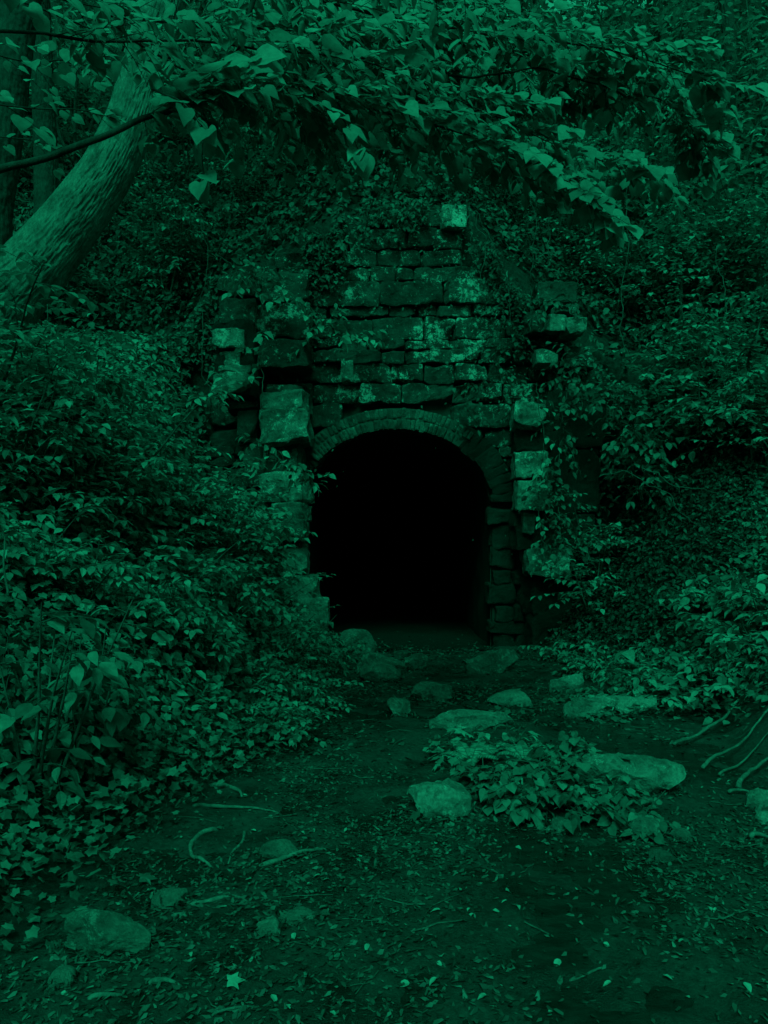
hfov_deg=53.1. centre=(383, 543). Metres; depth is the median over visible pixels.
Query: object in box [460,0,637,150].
understory sapling
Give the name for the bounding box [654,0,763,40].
understory sapling
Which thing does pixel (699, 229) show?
hillside shrub
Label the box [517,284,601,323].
climbing vine
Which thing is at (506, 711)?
ivy clump
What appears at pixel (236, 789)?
branch
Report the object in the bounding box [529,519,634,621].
spreading sapling
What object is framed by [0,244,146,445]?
tall shrub
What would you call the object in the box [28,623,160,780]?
leaved plant
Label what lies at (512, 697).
rock
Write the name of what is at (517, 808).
ivy clump
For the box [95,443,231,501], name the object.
leafy shrub
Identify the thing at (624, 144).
understory sapling
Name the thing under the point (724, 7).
forest tree
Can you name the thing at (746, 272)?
hillside shrub
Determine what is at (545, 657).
shrub
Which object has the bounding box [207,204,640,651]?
tunnel portal
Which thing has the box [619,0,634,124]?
forest tree
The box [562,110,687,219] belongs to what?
spreading sapling
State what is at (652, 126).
hillside shrub
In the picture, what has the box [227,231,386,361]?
climbing vine
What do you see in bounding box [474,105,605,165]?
hillside shrub
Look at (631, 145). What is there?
understory sapling
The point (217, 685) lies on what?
bank undergrowth
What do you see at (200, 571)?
leafy shrub
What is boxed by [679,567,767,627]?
shrub
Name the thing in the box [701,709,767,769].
root
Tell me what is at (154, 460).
leafy shrub
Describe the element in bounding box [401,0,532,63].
understory sapling
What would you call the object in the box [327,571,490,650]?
tunnel floor
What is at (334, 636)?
leafy shrub
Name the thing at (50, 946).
leaf litter
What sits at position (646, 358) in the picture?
spreading sapling
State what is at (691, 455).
spreading sapling
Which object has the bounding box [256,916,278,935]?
rock
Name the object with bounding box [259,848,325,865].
branch
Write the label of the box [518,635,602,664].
shrub
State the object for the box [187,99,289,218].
understory sapling
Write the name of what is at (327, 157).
hillside shrub
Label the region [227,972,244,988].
fallen leaf
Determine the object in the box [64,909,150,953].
boulder
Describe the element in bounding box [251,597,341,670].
leafy shrub
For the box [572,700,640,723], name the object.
ivy clump
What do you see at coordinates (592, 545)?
understory sapling
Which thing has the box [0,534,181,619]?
leafy shrub
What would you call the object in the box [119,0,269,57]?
understory sapling
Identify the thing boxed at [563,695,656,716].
stone slab
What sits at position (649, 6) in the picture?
understory sapling
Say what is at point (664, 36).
understory sapling
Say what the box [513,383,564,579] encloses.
climbing vine
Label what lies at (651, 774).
stone slab
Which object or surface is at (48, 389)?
leafy shrub
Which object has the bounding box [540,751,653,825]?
ivy clump
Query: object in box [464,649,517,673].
stone block
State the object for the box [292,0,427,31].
understory sapling
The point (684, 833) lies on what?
rock
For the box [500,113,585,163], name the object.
hillside shrub
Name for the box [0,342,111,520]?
tall shrub
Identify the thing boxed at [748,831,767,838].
root
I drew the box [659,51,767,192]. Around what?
spreading sapling
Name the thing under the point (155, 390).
leafy shrub
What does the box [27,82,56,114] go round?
hillside shrub
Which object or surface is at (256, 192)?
hillside shrub
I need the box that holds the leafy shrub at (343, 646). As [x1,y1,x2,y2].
[314,631,370,667]
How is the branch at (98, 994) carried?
on the ground at (650, 969)
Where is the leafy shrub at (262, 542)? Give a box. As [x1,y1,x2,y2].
[173,491,308,578]
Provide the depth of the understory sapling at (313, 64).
13.82 m
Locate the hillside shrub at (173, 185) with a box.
[87,144,221,222]
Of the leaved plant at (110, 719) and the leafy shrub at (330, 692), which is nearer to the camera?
the leaved plant at (110, 719)
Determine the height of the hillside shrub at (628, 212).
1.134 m
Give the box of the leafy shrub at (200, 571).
[94,523,280,598]
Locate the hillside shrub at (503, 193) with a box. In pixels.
[471,171,572,218]
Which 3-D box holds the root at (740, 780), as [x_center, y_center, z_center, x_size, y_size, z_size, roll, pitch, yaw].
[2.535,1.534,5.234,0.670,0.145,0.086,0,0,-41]
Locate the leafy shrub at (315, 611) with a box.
[254,592,338,652]
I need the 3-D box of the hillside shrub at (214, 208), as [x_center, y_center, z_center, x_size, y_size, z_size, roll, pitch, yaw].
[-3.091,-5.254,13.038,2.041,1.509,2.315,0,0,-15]
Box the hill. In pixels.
[13,0,767,580]
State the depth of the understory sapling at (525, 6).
17.53 m
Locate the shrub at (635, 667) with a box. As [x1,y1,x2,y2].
[595,641,700,686]
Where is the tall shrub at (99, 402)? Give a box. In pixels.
[0,276,179,486]
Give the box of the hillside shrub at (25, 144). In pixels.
[17,136,82,194]
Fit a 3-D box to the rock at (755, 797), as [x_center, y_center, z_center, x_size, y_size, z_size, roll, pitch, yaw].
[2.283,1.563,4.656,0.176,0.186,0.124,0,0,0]
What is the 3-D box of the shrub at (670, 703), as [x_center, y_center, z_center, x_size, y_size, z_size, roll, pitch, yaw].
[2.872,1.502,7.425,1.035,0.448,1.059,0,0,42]
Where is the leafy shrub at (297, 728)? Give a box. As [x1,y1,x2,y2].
[219,672,345,747]
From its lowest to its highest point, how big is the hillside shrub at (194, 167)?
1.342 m
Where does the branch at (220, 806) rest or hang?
on the ground at (650, 969)
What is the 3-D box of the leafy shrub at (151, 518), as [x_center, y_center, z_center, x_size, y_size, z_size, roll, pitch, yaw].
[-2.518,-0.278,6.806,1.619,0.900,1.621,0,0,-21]
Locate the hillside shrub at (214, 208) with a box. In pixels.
[138,177,266,272]
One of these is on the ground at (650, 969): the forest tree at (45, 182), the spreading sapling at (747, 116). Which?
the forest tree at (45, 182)
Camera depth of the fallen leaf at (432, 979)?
2.82 m
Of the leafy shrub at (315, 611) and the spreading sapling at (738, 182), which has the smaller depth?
the leafy shrub at (315, 611)
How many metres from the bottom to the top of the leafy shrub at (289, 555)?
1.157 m
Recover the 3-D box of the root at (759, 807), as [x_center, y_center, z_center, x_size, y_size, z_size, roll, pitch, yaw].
[2.259,1.591,4.528,0.125,0.080,0.383,0,0,27]
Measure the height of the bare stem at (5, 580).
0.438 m
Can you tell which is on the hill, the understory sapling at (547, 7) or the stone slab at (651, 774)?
the understory sapling at (547, 7)
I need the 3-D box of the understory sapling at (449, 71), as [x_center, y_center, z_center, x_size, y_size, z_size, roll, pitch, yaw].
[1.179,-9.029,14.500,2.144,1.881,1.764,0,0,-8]
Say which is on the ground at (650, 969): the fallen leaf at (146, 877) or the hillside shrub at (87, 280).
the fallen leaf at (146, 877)
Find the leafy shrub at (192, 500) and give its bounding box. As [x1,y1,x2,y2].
[112,479,251,545]
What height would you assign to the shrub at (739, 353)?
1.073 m
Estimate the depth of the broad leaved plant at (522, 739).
5.96 m
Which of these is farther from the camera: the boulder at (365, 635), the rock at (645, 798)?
the boulder at (365, 635)
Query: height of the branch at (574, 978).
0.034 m
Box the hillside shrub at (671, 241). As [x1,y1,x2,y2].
[604,238,737,303]
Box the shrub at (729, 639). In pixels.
[676,595,767,658]
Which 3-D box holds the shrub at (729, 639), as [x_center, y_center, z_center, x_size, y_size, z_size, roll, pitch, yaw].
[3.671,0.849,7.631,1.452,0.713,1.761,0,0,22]
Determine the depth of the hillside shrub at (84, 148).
14.58 m
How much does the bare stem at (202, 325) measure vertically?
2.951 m
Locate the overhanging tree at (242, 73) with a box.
[0,0,767,260]
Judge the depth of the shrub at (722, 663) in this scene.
7.27 m
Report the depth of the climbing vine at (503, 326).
11.58 m
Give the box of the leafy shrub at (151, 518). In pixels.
[63,458,190,548]
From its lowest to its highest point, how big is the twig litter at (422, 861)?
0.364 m
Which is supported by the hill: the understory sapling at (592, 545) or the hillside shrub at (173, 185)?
the hillside shrub at (173, 185)
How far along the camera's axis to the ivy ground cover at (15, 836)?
4.62 m
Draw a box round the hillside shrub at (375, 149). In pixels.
[365,148,401,166]
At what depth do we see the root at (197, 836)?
4.09 m
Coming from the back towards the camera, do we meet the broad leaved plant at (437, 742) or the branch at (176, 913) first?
the broad leaved plant at (437, 742)
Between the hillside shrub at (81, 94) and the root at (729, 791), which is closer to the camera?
the root at (729, 791)
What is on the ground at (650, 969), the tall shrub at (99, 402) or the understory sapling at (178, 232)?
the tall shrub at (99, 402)
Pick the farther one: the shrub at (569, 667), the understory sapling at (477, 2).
the understory sapling at (477, 2)
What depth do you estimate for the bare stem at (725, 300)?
10.72 m
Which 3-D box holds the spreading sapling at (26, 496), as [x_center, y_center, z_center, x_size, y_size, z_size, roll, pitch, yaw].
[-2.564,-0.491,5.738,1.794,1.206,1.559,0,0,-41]
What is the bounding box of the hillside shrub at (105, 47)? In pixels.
[77,1,124,83]
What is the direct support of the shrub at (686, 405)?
on the ground at (650, 969)
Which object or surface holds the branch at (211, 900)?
on the ground at (650, 969)
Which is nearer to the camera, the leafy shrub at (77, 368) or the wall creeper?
the leafy shrub at (77, 368)
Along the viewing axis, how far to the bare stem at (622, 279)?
11.76 m
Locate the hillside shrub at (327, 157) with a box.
[293,136,341,179]
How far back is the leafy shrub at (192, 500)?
8.18 m
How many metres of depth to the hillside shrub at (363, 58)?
14.05 m
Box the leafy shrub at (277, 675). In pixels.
[232,646,322,707]
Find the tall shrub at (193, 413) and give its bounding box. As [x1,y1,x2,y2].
[1,329,261,515]
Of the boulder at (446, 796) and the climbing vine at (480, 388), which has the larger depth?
the climbing vine at (480, 388)
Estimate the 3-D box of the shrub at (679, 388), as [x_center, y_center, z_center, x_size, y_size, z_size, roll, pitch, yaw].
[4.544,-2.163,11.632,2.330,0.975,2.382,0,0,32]
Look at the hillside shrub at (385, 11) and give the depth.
16.10 m
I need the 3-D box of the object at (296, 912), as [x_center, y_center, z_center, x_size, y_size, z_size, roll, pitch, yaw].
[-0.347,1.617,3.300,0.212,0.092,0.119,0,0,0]
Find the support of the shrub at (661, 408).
on the ground at (650, 969)
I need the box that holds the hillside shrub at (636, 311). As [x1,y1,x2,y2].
[583,266,687,330]
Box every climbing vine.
[220,229,285,383]
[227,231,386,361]
[236,433,335,494]
[282,222,352,261]
[427,181,539,347]
[447,337,526,441]
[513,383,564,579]
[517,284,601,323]
[520,341,620,570]
[569,367,688,535]
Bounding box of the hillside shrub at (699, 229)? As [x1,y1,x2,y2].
[626,164,749,256]
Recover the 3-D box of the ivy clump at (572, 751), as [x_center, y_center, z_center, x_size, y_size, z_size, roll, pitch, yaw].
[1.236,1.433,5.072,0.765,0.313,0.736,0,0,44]
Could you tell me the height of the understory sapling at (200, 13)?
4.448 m
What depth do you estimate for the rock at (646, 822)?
4.19 m
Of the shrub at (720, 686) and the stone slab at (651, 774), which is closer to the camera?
the stone slab at (651, 774)
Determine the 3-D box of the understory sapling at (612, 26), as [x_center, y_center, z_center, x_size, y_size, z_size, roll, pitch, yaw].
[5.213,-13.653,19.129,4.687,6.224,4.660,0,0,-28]
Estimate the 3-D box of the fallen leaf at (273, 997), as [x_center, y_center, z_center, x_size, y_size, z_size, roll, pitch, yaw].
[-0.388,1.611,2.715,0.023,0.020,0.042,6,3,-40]
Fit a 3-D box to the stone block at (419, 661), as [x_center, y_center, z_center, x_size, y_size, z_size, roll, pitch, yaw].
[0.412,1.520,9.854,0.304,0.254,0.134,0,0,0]
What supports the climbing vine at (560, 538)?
attached to the tunnel portal
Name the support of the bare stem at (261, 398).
attached to the climbing vine at (240, 292)
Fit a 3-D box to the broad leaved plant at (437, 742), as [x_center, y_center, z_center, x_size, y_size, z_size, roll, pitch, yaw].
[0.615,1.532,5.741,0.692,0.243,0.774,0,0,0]
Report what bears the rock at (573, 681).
on the ground at (650, 969)
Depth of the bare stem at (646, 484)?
9.47 m
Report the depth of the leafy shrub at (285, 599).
9.34 m
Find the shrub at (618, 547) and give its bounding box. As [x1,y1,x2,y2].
[572,522,645,562]
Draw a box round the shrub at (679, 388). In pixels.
[594,372,741,428]
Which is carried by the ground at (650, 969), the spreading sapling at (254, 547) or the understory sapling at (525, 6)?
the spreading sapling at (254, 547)
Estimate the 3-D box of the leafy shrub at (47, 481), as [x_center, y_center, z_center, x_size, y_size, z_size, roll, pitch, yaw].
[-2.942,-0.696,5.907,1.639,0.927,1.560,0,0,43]
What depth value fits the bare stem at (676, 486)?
9.31 m
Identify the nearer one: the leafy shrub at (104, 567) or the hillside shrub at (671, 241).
the leafy shrub at (104, 567)
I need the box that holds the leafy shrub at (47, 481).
[0,400,109,510]
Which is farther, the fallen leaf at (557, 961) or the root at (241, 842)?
the root at (241, 842)
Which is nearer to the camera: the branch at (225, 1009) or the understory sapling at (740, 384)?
the branch at (225, 1009)
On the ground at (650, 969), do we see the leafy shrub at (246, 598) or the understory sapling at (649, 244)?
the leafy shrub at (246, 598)
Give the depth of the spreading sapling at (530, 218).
13.15 m
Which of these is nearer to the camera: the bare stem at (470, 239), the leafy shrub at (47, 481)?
the leafy shrub at (47, 481)
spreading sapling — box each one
[0,404,150,546]
[0,405,192,549]
[4,371,141,470]
[80,374,171,475]
[114,182,245,292]
[134,427,234,512]
[171,487,291,580]
[508,139,602,256]
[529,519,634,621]
[560,181,739,302]
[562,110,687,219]
[582,326,766,458]
[591,0,721,146]
[591,412,745,504]
[618,154,767,319]
[619,63,762,216]
[620,0,767,113]
[643,364,767,474]
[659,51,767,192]
[673,149,767,322]
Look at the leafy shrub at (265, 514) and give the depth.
9.48 m
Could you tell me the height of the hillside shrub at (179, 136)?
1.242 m
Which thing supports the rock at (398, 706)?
on the ground at (650, 969)
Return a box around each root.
[188,827,218,866]
[228,830,245,863]
[672,678,755,745]
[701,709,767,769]
[718,732,767,775]
[727,788,748,793]
[735,757,767,788]
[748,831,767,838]
[755,804,762,812]
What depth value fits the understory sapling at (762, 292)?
11.13 m
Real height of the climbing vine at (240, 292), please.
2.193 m
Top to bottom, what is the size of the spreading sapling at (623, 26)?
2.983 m
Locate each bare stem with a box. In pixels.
[0,526,9,595]
[26,304,47,444]
[199,206,210,412]
[258,356,264,448]
[447,192,474,281]
[529,196,536,332]
[546,217,549,272]
[599,470,692,522]
[619,186,629,357]
[642,468,719,493]
[715,248,730,353]
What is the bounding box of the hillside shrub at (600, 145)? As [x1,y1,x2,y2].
[562,107,632,150]
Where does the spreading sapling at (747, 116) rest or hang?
on the hill
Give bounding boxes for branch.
[87,990,125,999]
[148,977,179,984]
[171,911,190,916]
[190,894,247,904]
[192,803,276,812]
[198,923,210,929]
[209,782,242,796]
[213,1005,253,1015]
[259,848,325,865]
[569,967,601,980]
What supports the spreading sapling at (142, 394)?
on the ground at (650, 969)
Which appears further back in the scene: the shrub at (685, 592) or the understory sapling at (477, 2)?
the understory sapling at (477, 2)
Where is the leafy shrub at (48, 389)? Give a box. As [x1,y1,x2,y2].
[3,381,94,424]
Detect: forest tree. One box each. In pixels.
[0,0,41,244]
[31,0,58,213]
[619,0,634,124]
[719,0,736,175]
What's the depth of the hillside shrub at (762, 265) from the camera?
12.27 m
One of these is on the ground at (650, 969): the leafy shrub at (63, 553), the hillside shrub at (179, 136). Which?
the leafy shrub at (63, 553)
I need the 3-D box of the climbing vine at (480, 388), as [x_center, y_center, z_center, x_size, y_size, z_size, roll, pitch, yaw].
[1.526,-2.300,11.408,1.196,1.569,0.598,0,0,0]
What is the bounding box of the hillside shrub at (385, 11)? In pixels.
[337,2,408,44]
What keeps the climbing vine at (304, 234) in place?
attached to the tunnel portal
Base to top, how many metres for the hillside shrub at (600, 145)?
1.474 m
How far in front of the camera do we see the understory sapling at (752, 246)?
12.12 m
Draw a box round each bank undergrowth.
[0,320,307,764]
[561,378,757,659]
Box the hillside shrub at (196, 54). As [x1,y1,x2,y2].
[173,27,218,74]
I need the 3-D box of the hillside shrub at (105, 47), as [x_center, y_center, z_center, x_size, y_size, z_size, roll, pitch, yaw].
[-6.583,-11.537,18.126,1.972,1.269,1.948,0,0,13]
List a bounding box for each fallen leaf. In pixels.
[139,872,157,884]
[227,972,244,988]
[271,994,276,1000]
[400,979,408,986]
[429,977,436,985]
[554,958,560,964]
[743,982,751,991]
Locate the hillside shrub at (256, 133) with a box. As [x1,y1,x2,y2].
[192,94,281,172]
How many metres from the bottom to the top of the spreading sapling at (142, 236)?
1.679 m
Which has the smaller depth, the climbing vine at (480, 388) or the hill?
the climbing vine at (480, 388)
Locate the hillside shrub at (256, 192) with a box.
[238,177,294,217]
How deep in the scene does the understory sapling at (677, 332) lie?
11.49 m
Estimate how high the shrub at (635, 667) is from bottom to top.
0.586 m
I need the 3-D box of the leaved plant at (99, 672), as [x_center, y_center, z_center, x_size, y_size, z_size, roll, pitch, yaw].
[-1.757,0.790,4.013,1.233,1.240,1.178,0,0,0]
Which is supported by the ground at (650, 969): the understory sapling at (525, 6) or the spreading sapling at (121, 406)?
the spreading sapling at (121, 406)
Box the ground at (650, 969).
[0,349,767,1023]
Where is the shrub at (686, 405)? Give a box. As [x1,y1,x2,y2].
[659,389,767,431]
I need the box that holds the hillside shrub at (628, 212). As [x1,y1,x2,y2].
[592,198,645,243]
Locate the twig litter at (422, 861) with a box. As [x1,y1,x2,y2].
[20,679,767,1018]
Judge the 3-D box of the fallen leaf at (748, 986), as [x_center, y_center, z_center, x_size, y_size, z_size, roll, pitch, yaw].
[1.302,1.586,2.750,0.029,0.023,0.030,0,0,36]
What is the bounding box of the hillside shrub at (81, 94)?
[55,78,104,123]
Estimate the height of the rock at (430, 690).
0.252 m
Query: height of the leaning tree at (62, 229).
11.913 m
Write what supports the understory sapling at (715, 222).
on the hill
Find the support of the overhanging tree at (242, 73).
on the ground at (650, 969)
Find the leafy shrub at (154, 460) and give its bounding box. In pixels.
[5,437,188,531]
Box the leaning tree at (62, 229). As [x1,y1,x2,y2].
[0,0,184,357]
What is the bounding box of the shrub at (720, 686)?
[585,647,751,709]
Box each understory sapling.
[25,0,137,170]
[116,151,226,311]
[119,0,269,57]
[185,0,314,83]
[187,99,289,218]
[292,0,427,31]
[294,0,404,76]
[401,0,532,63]
[405,0,499,107]
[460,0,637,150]
[467,0,621,120]
[500,0,588,31]
[508,0,698,90]
[515,128,649,265]
[549,485,645,588]
[555,206,723,329]
[563,51,712,239]
[569,0,763,156]
[587,0,685,45]
[592,115,767,338]
[609,40,767,256]
[627,163,767,299]
[629,251,767,400]
[637,0,767,106]
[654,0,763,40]
[655,235,767,400]
[665,0,767,47]
[668,186,767,343]
[683,0,767,169]
[694,321,767,453]
[706,328,767,466]
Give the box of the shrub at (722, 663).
[684,641,767,684]
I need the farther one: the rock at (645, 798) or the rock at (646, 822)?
the rock at (645, 798)
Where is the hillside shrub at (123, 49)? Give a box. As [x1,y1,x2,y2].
[106,26,181,74]
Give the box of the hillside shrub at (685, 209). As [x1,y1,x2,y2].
[667,166,767,248]
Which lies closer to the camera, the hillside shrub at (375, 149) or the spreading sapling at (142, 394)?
the spreading sapling at (142, 394)
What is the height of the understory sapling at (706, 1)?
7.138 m
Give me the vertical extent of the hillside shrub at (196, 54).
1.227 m
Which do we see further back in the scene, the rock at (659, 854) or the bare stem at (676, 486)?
the bare stem at (676, 486)
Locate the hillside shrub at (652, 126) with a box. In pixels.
[604,95,701,154]
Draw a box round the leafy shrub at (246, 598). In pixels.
[160,551,317,627]
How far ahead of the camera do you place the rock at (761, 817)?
4.33 m
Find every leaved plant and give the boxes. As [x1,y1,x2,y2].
[0,600,169,810]
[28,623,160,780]
[423,726,506,770]
[468,723,544,761]
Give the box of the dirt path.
[80,683,767,1023]
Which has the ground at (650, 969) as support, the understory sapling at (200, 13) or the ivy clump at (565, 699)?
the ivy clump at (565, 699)
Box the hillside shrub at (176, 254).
[116,206,242,291]
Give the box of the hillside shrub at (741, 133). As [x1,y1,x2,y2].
[735,102,767,153]
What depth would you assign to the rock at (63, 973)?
2.78 m
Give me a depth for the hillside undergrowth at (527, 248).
12.68 m
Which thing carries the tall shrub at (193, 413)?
on the ground at (650, 969)
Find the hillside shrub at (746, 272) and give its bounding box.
[732,246,767,298]
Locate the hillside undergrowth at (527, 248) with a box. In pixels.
[13,0,767,367]
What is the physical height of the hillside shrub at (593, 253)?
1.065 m
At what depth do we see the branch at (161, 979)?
2.80 m
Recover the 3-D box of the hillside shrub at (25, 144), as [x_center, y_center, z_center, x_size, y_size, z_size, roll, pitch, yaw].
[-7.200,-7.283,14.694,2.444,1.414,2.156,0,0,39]
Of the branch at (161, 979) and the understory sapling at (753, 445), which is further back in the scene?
the understory sapling at (753, 445)
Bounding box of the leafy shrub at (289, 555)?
[210,506,317,586]
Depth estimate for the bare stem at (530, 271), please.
11.42 m
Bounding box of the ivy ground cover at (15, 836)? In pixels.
[0,460,329,950]
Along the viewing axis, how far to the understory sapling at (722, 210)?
12.96 m
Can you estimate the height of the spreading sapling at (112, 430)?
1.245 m
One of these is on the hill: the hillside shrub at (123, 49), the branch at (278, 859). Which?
the hillside shrub at (123, 49)
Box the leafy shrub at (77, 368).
[14,324,124,386]
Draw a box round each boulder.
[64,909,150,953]
[339,628,375,654]
[406,778,471,817]
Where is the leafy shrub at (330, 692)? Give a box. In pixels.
[255,664,369,713]
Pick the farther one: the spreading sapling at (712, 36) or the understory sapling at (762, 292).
the spreading sapling at (712, 36)
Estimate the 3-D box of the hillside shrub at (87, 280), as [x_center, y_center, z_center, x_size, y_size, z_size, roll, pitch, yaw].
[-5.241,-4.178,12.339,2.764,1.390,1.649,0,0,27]
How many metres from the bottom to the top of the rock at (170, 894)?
0.113 m
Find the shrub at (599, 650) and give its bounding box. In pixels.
[557,633,654,669]
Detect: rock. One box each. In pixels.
[47,965,75,989]
[151,887,187,909]
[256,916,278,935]
[260,839,301,859]
[359,661,401,681]
[387,697,410,715]
[410,681,451,699]
[487,689,531,706]
[548,674,583,693]
[551,816,566,833]
[628,816,661,837]
[639,796,653,804]
[649,849,679,865]
[670,828,692,843]
[746,788,767,810]
[753,811,767,825]
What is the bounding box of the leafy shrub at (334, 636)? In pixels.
[281,624,344,664]
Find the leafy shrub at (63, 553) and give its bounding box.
[0,499,118,600]
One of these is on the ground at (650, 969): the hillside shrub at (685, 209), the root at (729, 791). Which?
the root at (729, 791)
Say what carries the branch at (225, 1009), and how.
on the ground at (650, 969)
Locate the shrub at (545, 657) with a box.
[530,647,564,661]
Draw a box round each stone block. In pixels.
[356,653,404,673]
[404,653,427,669]
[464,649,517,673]
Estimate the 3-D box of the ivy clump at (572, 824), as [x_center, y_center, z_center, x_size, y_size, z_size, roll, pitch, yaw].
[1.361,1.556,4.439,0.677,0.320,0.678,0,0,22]
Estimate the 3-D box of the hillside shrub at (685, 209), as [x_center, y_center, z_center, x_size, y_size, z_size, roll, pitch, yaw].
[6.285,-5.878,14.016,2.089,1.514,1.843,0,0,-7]
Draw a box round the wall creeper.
[33,196,717,577]
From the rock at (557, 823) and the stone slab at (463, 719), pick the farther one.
the stone slab at (463, 719)
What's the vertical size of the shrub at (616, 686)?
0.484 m
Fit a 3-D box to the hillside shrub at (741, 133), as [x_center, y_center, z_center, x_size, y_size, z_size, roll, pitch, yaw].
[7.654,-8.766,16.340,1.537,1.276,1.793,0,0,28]
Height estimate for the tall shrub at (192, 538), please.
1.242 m
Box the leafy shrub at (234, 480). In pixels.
[163,455,254,515]
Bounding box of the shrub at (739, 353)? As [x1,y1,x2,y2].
[662,342,767,391]
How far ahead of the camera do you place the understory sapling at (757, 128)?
13.66 m
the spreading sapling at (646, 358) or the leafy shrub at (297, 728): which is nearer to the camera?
the leafy shrub at (297, 728)
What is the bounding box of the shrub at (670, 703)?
[613,677,718,718]
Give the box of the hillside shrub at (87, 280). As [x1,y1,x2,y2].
[44,245,131,325]
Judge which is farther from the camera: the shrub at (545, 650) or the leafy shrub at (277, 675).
the shrub at (545, 650)
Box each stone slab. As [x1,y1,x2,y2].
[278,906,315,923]
[429,709,513,730]
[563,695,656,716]
[573,752,685,793]
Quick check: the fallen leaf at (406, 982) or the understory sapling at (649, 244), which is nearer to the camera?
the fallen leaf at (406, 982)
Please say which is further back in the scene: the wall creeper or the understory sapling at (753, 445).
the wall creeper
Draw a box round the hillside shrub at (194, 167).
[180,145,246,198]
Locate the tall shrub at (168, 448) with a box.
[49,377,265,541]
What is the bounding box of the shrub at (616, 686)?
[562,662,699,702]
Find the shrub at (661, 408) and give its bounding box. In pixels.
[635,387,767,452]
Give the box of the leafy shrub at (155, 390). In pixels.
[47,371,179,445]
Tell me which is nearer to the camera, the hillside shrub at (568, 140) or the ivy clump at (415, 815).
the ivy clump at (415, 815)
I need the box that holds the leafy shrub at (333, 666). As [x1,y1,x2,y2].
[285,622,368,685]
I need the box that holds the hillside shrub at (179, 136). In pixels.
[154,114,223,153]
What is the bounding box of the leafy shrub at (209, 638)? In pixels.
[146,576,289,674]
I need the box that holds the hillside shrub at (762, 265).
[661,243,767,343]
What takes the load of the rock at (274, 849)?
on the ground at (650, 969)
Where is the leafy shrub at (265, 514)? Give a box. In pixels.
[187,478,297,561]
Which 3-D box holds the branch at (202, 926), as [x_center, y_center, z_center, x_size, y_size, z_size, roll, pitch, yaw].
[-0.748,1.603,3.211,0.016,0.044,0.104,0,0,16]
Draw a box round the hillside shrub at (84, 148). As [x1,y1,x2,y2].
[77,133,170,192]
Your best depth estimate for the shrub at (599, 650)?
9.56 m
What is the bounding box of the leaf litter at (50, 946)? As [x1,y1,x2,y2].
[0,528,767,1023]
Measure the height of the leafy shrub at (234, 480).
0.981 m
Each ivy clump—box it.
[410,808,455,826]
[430,755,527,803]
[465,753,598,830]
[488,705,534,714]
[499,731,618,788]
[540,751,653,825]
[543,691,585,702]
[563,782,680,843]
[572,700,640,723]
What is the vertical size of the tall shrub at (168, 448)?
1.693 m
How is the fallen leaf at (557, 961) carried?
on the ground at (650, 969)
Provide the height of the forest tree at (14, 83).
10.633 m
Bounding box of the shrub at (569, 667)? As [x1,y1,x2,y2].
[551,647,618,682]
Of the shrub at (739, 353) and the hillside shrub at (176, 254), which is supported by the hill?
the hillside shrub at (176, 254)
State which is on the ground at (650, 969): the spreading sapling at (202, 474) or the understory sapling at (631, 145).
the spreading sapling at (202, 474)
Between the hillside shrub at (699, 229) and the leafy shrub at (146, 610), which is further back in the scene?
the hillside shrub at (699, 229)
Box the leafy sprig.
[615,640,687,680]
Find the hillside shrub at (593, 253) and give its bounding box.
[555,230,638,292]
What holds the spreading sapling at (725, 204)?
on the hill
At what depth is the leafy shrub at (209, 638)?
6.01 m
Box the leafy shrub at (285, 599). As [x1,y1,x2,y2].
[241,559,334,622]
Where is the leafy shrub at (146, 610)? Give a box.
[74,548,208,652]
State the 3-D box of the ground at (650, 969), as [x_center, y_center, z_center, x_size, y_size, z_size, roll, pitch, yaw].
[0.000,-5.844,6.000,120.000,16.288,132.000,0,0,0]
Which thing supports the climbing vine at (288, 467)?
attached to the tunnel portal
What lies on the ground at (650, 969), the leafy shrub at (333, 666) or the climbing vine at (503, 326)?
the leafy shrub at (333, 666)
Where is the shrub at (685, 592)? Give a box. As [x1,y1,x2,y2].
[655,573,765,619]
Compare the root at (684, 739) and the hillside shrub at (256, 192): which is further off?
the hillside shrub at (256, 192)
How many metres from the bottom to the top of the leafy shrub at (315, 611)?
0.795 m
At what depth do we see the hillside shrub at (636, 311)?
12.38 m
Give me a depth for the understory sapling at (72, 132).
14.94 m
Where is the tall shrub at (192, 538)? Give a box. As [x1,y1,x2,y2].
[136,466,290,565]
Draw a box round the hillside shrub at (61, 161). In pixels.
[22,137,66,177]
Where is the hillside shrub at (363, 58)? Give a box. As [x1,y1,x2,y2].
[312,8,428,90]
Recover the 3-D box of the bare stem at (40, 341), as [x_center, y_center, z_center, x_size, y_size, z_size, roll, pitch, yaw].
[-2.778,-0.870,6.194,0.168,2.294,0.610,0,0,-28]
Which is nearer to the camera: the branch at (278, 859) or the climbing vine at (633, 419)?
the branch at (278, 859)
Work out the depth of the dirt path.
3.66 m
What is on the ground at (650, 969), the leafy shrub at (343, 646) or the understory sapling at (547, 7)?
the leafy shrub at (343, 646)
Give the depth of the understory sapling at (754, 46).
14.92 m
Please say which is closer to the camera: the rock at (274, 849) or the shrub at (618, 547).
the rock at (274, 849)

